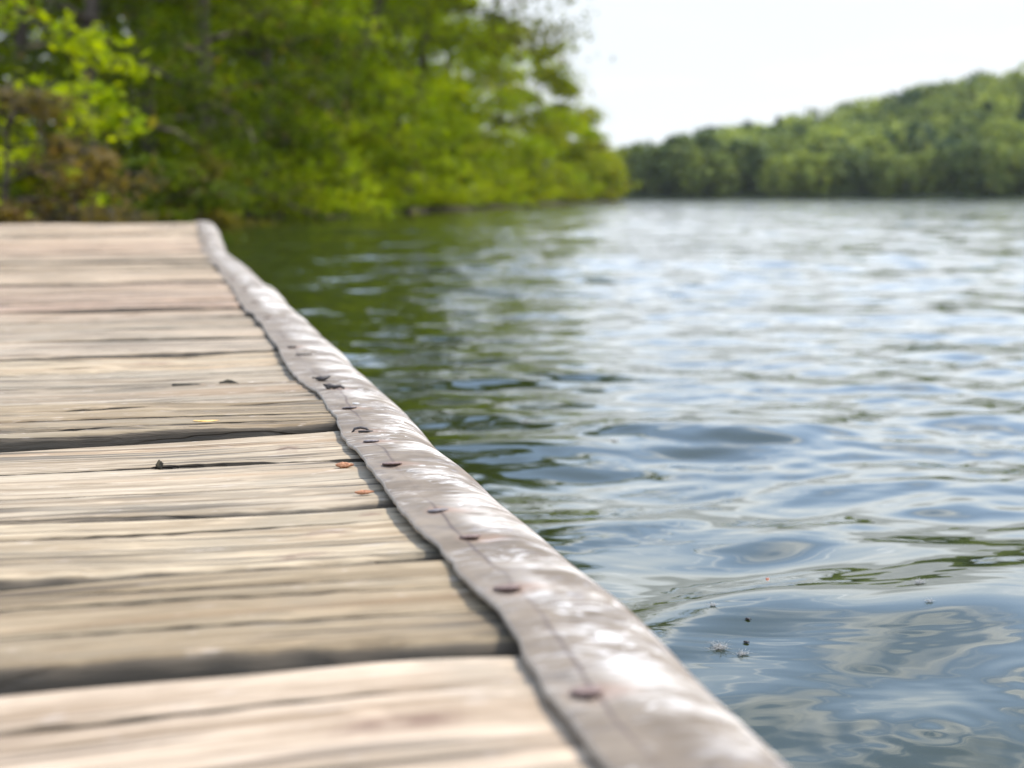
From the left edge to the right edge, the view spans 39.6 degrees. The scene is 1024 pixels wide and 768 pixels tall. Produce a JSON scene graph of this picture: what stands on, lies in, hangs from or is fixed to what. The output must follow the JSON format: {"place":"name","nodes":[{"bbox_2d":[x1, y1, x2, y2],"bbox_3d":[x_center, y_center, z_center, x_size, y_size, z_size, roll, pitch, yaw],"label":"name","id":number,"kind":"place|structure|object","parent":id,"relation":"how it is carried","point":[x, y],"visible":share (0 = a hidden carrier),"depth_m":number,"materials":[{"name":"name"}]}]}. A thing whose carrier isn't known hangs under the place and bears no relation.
{"place":"outdoors","nodes":[
{"label":"outdoors","id":0,"kind":"place"},
{"bbox_2d":[156,460,163,469],"bbox_3d":[-0.261,0.060,1.054,0.004,0.008,0.009,3,8,21],"label":"twig stub","id":1,"kind":"object","parent":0,"point":[159,464],"visible":1,"depth_m":1.05,"materials":[{"name":"grey wood"}]},
{"bbox_2d":[0,138,620,223],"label":"bank ground","id":2,"kind":"structure","parent":0,"point":[421,209],"depth_m":39.10,"materials":[{"name":"green plant"}]},
{"bbox_2d":[0,69,128,223],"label":"shrub","id":3,"kind":"object","parent":2,"relation":"on","point":[94,126],"visible":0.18,"depth_m":11.42,"materials":[{"name":"green plant"}]},
{"bbox_2d":[0,82,153,223],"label":"shrub","id":4,"kind":"object","parent":2,"relation":"on","point":[32,103],"visible":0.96,"depth_m":8.67,"materials":[{"name":"brown plant"}]},
{"bbox_2d":[0,0,160,206],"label":"shrub","id":5,"kind":"object","parent":2,"relation":"on","point":[80,47],"visible":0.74,"depth_m":9.23,"materials":[{"name":"green plant"}]},
{"bbox_2d":[0,1,169,158],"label":"broadleaf tree","id":6,"kind":"object","parent":2,"relation":"on","point":[12,35],"visible":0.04,"depth_m":34.48,"materials":[{"name":"green plant"}]},
{"bbox_2d":[9,146,168,223],"bbox_3d":[-2.990,-1.310,9.822,1.116,0.669,1.120,-7,10,-41],"label":"shrub","id":7,"kind":"object","parent":2,"relation":"on","point":[143,182],"visible":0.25,"depth_m":9.71,"materials":[{"name":"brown plant"}]},
{"bbox_2d":[0,0,262,198],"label":"broadleaf tree","id":8,"kind":"object","parent":2,"relation":"on","point":[20,35],"visible":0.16,"depth_m":23.34,"materials":[{"name":"green plant"}]},
{"bbox_2d":[0,1,300,167],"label":"broadleaf tree","id":9,"kind":"object","parent":2,"relation":"on","point":[51,57],"visible":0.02,"depth_m":36.00,"materials":[{"name":"green plant"}]},
{"bbox_2d":[0,0,333,216],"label":"broadleaf tree","id":10,"kind":"object","parent":2,"relation":"on","point":[88,17],"visible":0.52,"depth_m":16.97,"materials":[{"name":"green plant"}]},
{"bbox_2d":[94,152,259,242],"bbox_3d":[-2.841,-1.392,11.165,1.696,0.880,1.665,6,9,37],"label":"shrub","id":11,"kind":"object","parent":2,"relation":"on","point":[164,169],"visible":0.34,"depth_m":10.96,"materials":[{"name":"green plant"}]},
{"bbox_2d":[0,0,365,196],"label":"broadleaf tree","id":12,"kind":"object","parent":2,"relation":"on","point":[147,105],"visible":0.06,"depth_m":29.43,"materials":[{"name":"green plant"}]},
{"bbox_2d":[0,2,382,153],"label":"broadleaf tree","id":13,"kind":"object","parent":2,"relation":"on","point":[137,92],"visible":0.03,"depth_m":40.66,"materials":[{"name":"green plant"}]},
{"bbox_2d":[1,0,392,222],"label":"broadleaf tree","id":14,"kind":"object","parent":2,"relation":"on","point":[284,86],"visible":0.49,"depth_m":20.96,"materials":[{"name":"green plant"}]},
{"bbox_2d":[143,151,280,227],"bbox_3d":[-3.839,-2.254,17.552,1.879,1.277,1.881,0,7,0],"label":"shrub","id":15,"kind":"object","parent":2,"relation":"on","point":[229,220],"visible":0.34,"depth_m":17.24,"materials":[{"name":"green plant"}]},
{"bbox_2d":[61,1,412,193],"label":"broadleaf tree","id":16,"kind":"object","parent":2,"relation":"on","point":[173,114],"visible":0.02,"depth_m":34.89,"materials":[{"name":"green plant"}]},
{"bbox_2d":[101,0,482,220],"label":"broadleaf tree","id":17,"kind":"object","parent":2,"relation":"on","point":[340,24],"visible":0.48,"depth_m":23.58,"materials":[{"name":"green plant"}]},
{"bbox_2d":[133,0,465,179],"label":"broadleaf tree","id":18,"kind":"object","parent":2,"relation":"on","point":[328,85],"depth_m":50.97,"materials":[{"name":"green plant"}]},
{"bbox_2d":[224,122,379,209],"bbox_3d":[-4.167,-4.115,26.701,3.093,1.776,2.709,-3,8,-19],"label":"shrub","id":19,"kind":"object","parent":2,"relation":"on","point":[333,183],"visible":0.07,"depth_m":26.68,"materials":[{"name":"green plant"}]},
{"bbox_2d":[224,1,458,178],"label":"broadleaf tree","id":20,"kind":"object","parent":2,"relation":"on","point":[403,57],"visible":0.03,"depth_m":41.36,"materials":[{"name":"green plant"}]},
{"bbox_2d":[169,0,519,208],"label":"broadleaf tree","id":21,"kind":"object","parent":2,"relation":"on","point":[397,154],"visible":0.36,"depth_m":29.27,"materials":[{"name":"green plant"}]},
{"bbox_2d":[316,0,384,206],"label":"broadleaf tree","id":22,"kind":"object","parent":2,"relation":"on","point":[376,13],"visible":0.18,"depth_m":28.16,"materials":[{"name":"plant"}]},
{"bbox_2d":[297,127,419,207],"bbox_3d":[-3.676,-4.834,31.607,3.493,1.885,3.454,0,7,0],"label":"shrub","id":23,"kind":"object","parent":2,"relation":"on","point":[366,138],"visible":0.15,"depth_m":31.32,"materials":[{"name":"green plant"}]},
{"bbox_2d":[262,17,521,172],"bbox_3d":[-6.242,-14.581,62.127,13.869,12.765,13.914,6,9,37],"label":"broadleaf tree","id":24,"kind":"object","parent":2,"relation":"on","point":[416,58],"depth_m":64.39,"materials":[{"name":"green plant"}]},
{"bbox_2d":[262,0,535,207],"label":"broadleaf tree","id":25,"kind":"object","parent":2,"relation":"on","point":[449,199],"visible":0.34,"depth_m":35.74,"materials":[{"name":"green plant"}]},
{"bbox_2d":[327,0,516,156],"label":"broadleaf tree","id":26,"kind":"object","parent":2,"relation":"on","point":[471,124],"visible":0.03,"depth_m":53.20,"materials":[{"name":"green plant"}]},
{"bbox_2d":[386,138,481,204],"bbox_3d":[-2.642,-5.753,38.635,3.124,1.811,3.493,7,10,44],"label":"shrub","id":27,"kind":"object","parent":2,"relation":"on","point":[465,180],"visible":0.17,"depth_m":38.44,"materials":[{"name":"green plant"}]},
{"bbox_2d":[291,0,613,212],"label":"broadleaf tree","id":28,"kind":"object","parent":2,"relation":"on","point":[494,18],"visible":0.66,"depth_m":32.05,"materials":[{"name":"green plant"}]},
{"bbox_2d":[375,0,613,206],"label":"broadleaf tree","id":29,"kind":"object","parent":2,"relation":"on","point":[505,136],"visible":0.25,"depth_m":43.35,"materials":[{"name":"green plant"}]},
{"bbox_2d":[423,22,612,202],"bbox_3d":[-0.635,-10.843,55.748,8.759,7.479,9.362,0,7,0],"label":"broadleaf tree","id":30,"kind":"object","parent":2,"relation":"on","point":[539,177],"visible":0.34,"depth_m":55.06,"materials":[{"name":"green plant"}]},
{"bbox_2d":[472,154,564,200],"bbox_3d":[0.208,-9.205,63.303,4.533,2.198,3.862,0,7,0],"label":"shrub","id":31,"kind":"object","parent":2,"relation":"on","point":[552,193],"visible":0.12,"depth_m":62.96,"materials":[{"name":"green plant"}]},
{"bbox_2d":[482,64,639,201],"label":"broadleaf tree","id":32,"kind":"object","parent":2,"relation":"on","point":[574,193],"visible":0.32,"depth_m":71.72,"materials":[{"name":"green plant"}]},
{"bbox_2d":[541,161,605,202],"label":"shrub","id":33,"kind":"object","parent":2,"relation":"on","point":[574,175],"visible":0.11,"depth_m":78.60,"materials":[{"name":"green plant"}]},
{"bbox_2d":[506,104,645,200],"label":"broadleaf tree","id":34,"kind":"object","parent":2,"relation":"on","point":[603,195],"visible":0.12,"depth_m":88.14,"materials":[{"name":"green plant"}]},
{"bbox_2d":[554,138,630,200],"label":"broadleaf tree","id":35,"kind":"object","parent":2,"relation":"on","point":[604,146],"visible":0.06,"depth_m":101.20,"materials":[{"name":"green plant"}]},
{"bbox_2d":[0,0,1023,188],"label":"sky","id":36,"kind":"structure","parent":0,"point":[682,66],"materials":[{"name":"white"}]},
{"bbox_2d":[213,200,1023,767],"bbox_3d":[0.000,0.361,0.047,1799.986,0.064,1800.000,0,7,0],"label":"lake water","id":37,"kind":"structure","parent":0,"point":[813,410],"depth_m":2.36,"materials":[{"name":"blue liquid"}]},
{"bbox_2d":[0,221,788,767],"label":"wooden pier","id":38,"kind":"structure","parent":37,"relation":"on","point":[246,577],"depth_m":0.74,"materials":[{"name":"brown wood"}]},
{"bbox_2d":[172,383,199,385],"bbox_3d":[-0.341,0.002,1.488,0.030,0.005,0.010,-1,8,-5],"label":"bark crumb","id":39,"kind":"object","parent":38,"relation":"on","point":[181,384],"visible":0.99,"depth_m":1.49,"materials":[{"name":"wood"}]},
{"bbox_2d":[193,420,217,421],"bbox_3d":[-0.262,0.032,1.218,0.022,0.002,0.006,-1,8,-8],"label":"wood sliver","id":40,"kind":"object","parent":38,"relation":"on","point":[204,420],"visible":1,"depth_m":1.22,"materials":[{"name":"yellow wood"}]},
{"bbox_2d":[219,379,236,383],"bbox_3d":[-0.298,-0.001,1.496,0.022,0.008,0.011,2,8,11],"label":"bark crumb","id":41,"kind":"object","parent":38,"relation":"on","point":[229,381],"visible":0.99,"depth_m":1.50,"materials":[{"name":"wood"}]},
{"bbox_2d":[335,462,353,467],"bbox_3d":[-0.123,0.059,1.044,0.014,0.004,0.007,-1,8,-6],"label":"bud husk","id":42,"kind":"object","parent":38,"relation":"on","point":[343,464],"visible":1,"depth_m":1.04,"materials":[{"name":"orange plant"}]},
{"bbox_2d":[355,490,373,494],"bbox_3d":[-0.099,0.072,0.951,0.013,0.003,0.005,-2,8,-14],"label":"bud husk","id":43,"kind":"object","parent":38,"relation":"on","point":[361,492],"visible":1,"depth_m":0.95,"materials":[{"name":"plant"}]},
{"bbox_2d":[705,639,730,651],"bbox_3d":[0.168,0.212,1.159,0.022,0.007,0.023,3,8,20],"label":"seed fluff","id":44,"kind":"object","parent":37,"relation":"on","point":[718,645],"visible":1,"depth_m":1.16,"materials":[{"name":"white plant"}]},
{"bbox_2d":[913,578,926,583],"bbox_3d":[0.375,0.181,1.311,0.016,0.004,0.016,4,9,30],"label":"seed fluff","id":45,"kind":"object","parent":37,"relation":"on","point":[920,581],"visible":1,"depth_m":1.31,"materials":[{"name":"white plant"}]},
{"bbox_2d":[616,164,1023,199],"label":"hill","id":46,"kind":"structure","parent":0,"point":[853,196],"depth_m":190.07,"materials":[{"name":"green plant"}]},
{"bbox_2d":[615,145,647,196],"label":"shore tree","id":47,"kind":"object","parent":46,"relation":"on","point":[633,154],"visible":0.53,"depth_m":193.32,"materials":[{"name":"green plant"}]},
{"bbox_2d":[622,139,666,193],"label":"shore tree","id":48,"kind":"object","parent":46,"relation":"on","point":[647,155],"visible":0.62,"depth_m":195.23,"materials":[{"name":"green plant"}]},
{"bbox_2d":[633,154,678,194],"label":"shore tree","id":49,"kind":"object","parent":46,"relation":"on","point":[654,182],"visible":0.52,"depth_m":195.28,"materials":[{"name":"green plant"}]},
{"bbox_2d":[653,133,701,195],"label":"shore tree","id":50,"kind":"object","parent":46,"relation":"on","point":[669,143],"visible":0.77,"depth_m":193.86,"materials":[{"name":"green plant"}]},
{"bbox_2d":[658,148,717,195],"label":"shore tree","id":51,"kind":"object","parent":46,"relation":"on","point":[699,159],"visible":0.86,"depth_m":192.68,"materials":[{"name":"green plant"}]},
{"bbox_2d":[679,130,731,194],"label":"shore tree","id":52,"kind":"object","parent":46,"relation":"on","point":[712,141],"visible":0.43,"depth_m":194.85,"materials":[{"name":"green plant"}]},
{"bbox_2d":[702,151,752,196],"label":"shore tree","id":53,"kind":"object","parent":46,"relation":"on","point":[728,173],"visible":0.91,"depth_m":192.54,"materials":[{"name":"green plant"}]},
{"bbox_2d":[716,136,764,193],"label":"shore tree","id":54,"kind":"object","parent":46,"relation":"on","point":[735,144],"visible":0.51,"depth_m":194.27,"materials":[{"name":"green plant"}]},
{"bbox_2d":[734,142,777,193],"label":"shore tree","id":55,"kind":"object","parent":46,"relation":"on","point":[765,150],"visible":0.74,"depth_m":193.38,"materials":[{"name":"green plant"}]},
{"bbox_2d":[537,62,1023,192],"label":"hillside wood","id":56,"kind":"object","parent":46,"relation":"on","point":[984,106],"visible":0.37,"depth_m":223.99,"materials":[{"name":"green plant"}]},
{"bbox_2d":[755,153,806,195],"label":"shore tree","id":57,"kind":"object","parent":46,"relation":"on","point":[784,173],"visible":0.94,"depth_m":191.77,"materials":[{"name":"green plant"}]},
{"bbox_2d":[774,150,817,194],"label":"shore tree","id":58,"kind":"object","parent":46,"relation":"on","point":[800,157],"visible":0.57,"depth_m":192.78,"materials":[{"name":"green plant"}]},
{"bbox_2d":[798,152,851,196],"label":"shore tree","id":59,"kind":"object","parent":46,"relation":"on","point":[809,171],"visible":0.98,"depth_m":190.00,"materials":[{"name":"green plant"}]},
{"bbox_2d":[816,151,876,195],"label":"shore tree","id":60,"kind":"object","parent":46,"relation":"on","point":[840,156],"visible":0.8,"depth_m":190.12,"materials":[{"name":"green plant"}]},
{"bbox_2d":[840,149,891,193],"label":"shore tree","id":61,"kind":"object","parent":46,"relation":"on","point":[867,155],"visible":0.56,"depth_m":190.62,"materials":[{"name":"green plant"}]},
{"bbox_2d":[865,151,905,196],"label":"shore tree","id":62,"kind":"object","parent":46,"relation":"on","point":[892,188],"visible":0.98,"depth_m":188.40,"materials":[{"name":"green plant"}]},
{"bbox_2d":[880,154,929,195],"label":"shore tree","id":63,"kind":"object","parent":46,"relation":"on","point":[907,190],"visible":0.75,"depth_m":188.44,"materials":[{"name":"green plant"}]},
{"bbox_2d":[906,150,963,194],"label":"shore tree","id":64,"kind":"object","parent":46,"relation":"on","point":[926,158],"visible":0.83,"depth_m":187.79,"materials":[{"name":"green plant"}]},
{"bbox_2d":[925,142,978,193],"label":"shore tree","id":65,"kind":"object","parent":46,"relation":"on","point":[945,151],"visible":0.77,"depth_m":187.56,"materials":[{"name":"green plant"}]},
{"bbox_2d":[951,140,997,196],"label":"shore tree","id":66,"kind":"object","parent":46,"relation":"on","point":[968,146],"visible":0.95,"depth_m":185.41,"materials":[{"name":"green plant"}]},
{"bbox_2d":[958,139,1023,195],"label":"shore tree","id":67,"kind":"object","parent":46,"relation":"on","point":[1003,150],"visible":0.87,"depth_m":184.85,"materials":[{"name":"green plant"}]},
{"bbox_2d":[984,155,1023,193],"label":"shore tree","id":68,"kind":"object","parent":46,"relation":"on","point":[1018,181],"visible":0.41,"depth_m":186.15,"materials":[{"name":"green plant"}]},
{"bbox_2d":[1017,153,1023,190],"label":"shore tree","id":69,"kind":"object","parent":46,"relation":"on","point":[1020,179],"visible":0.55,"depth_m":185.69,"materials":[{"name":"green plant"}]}
]}

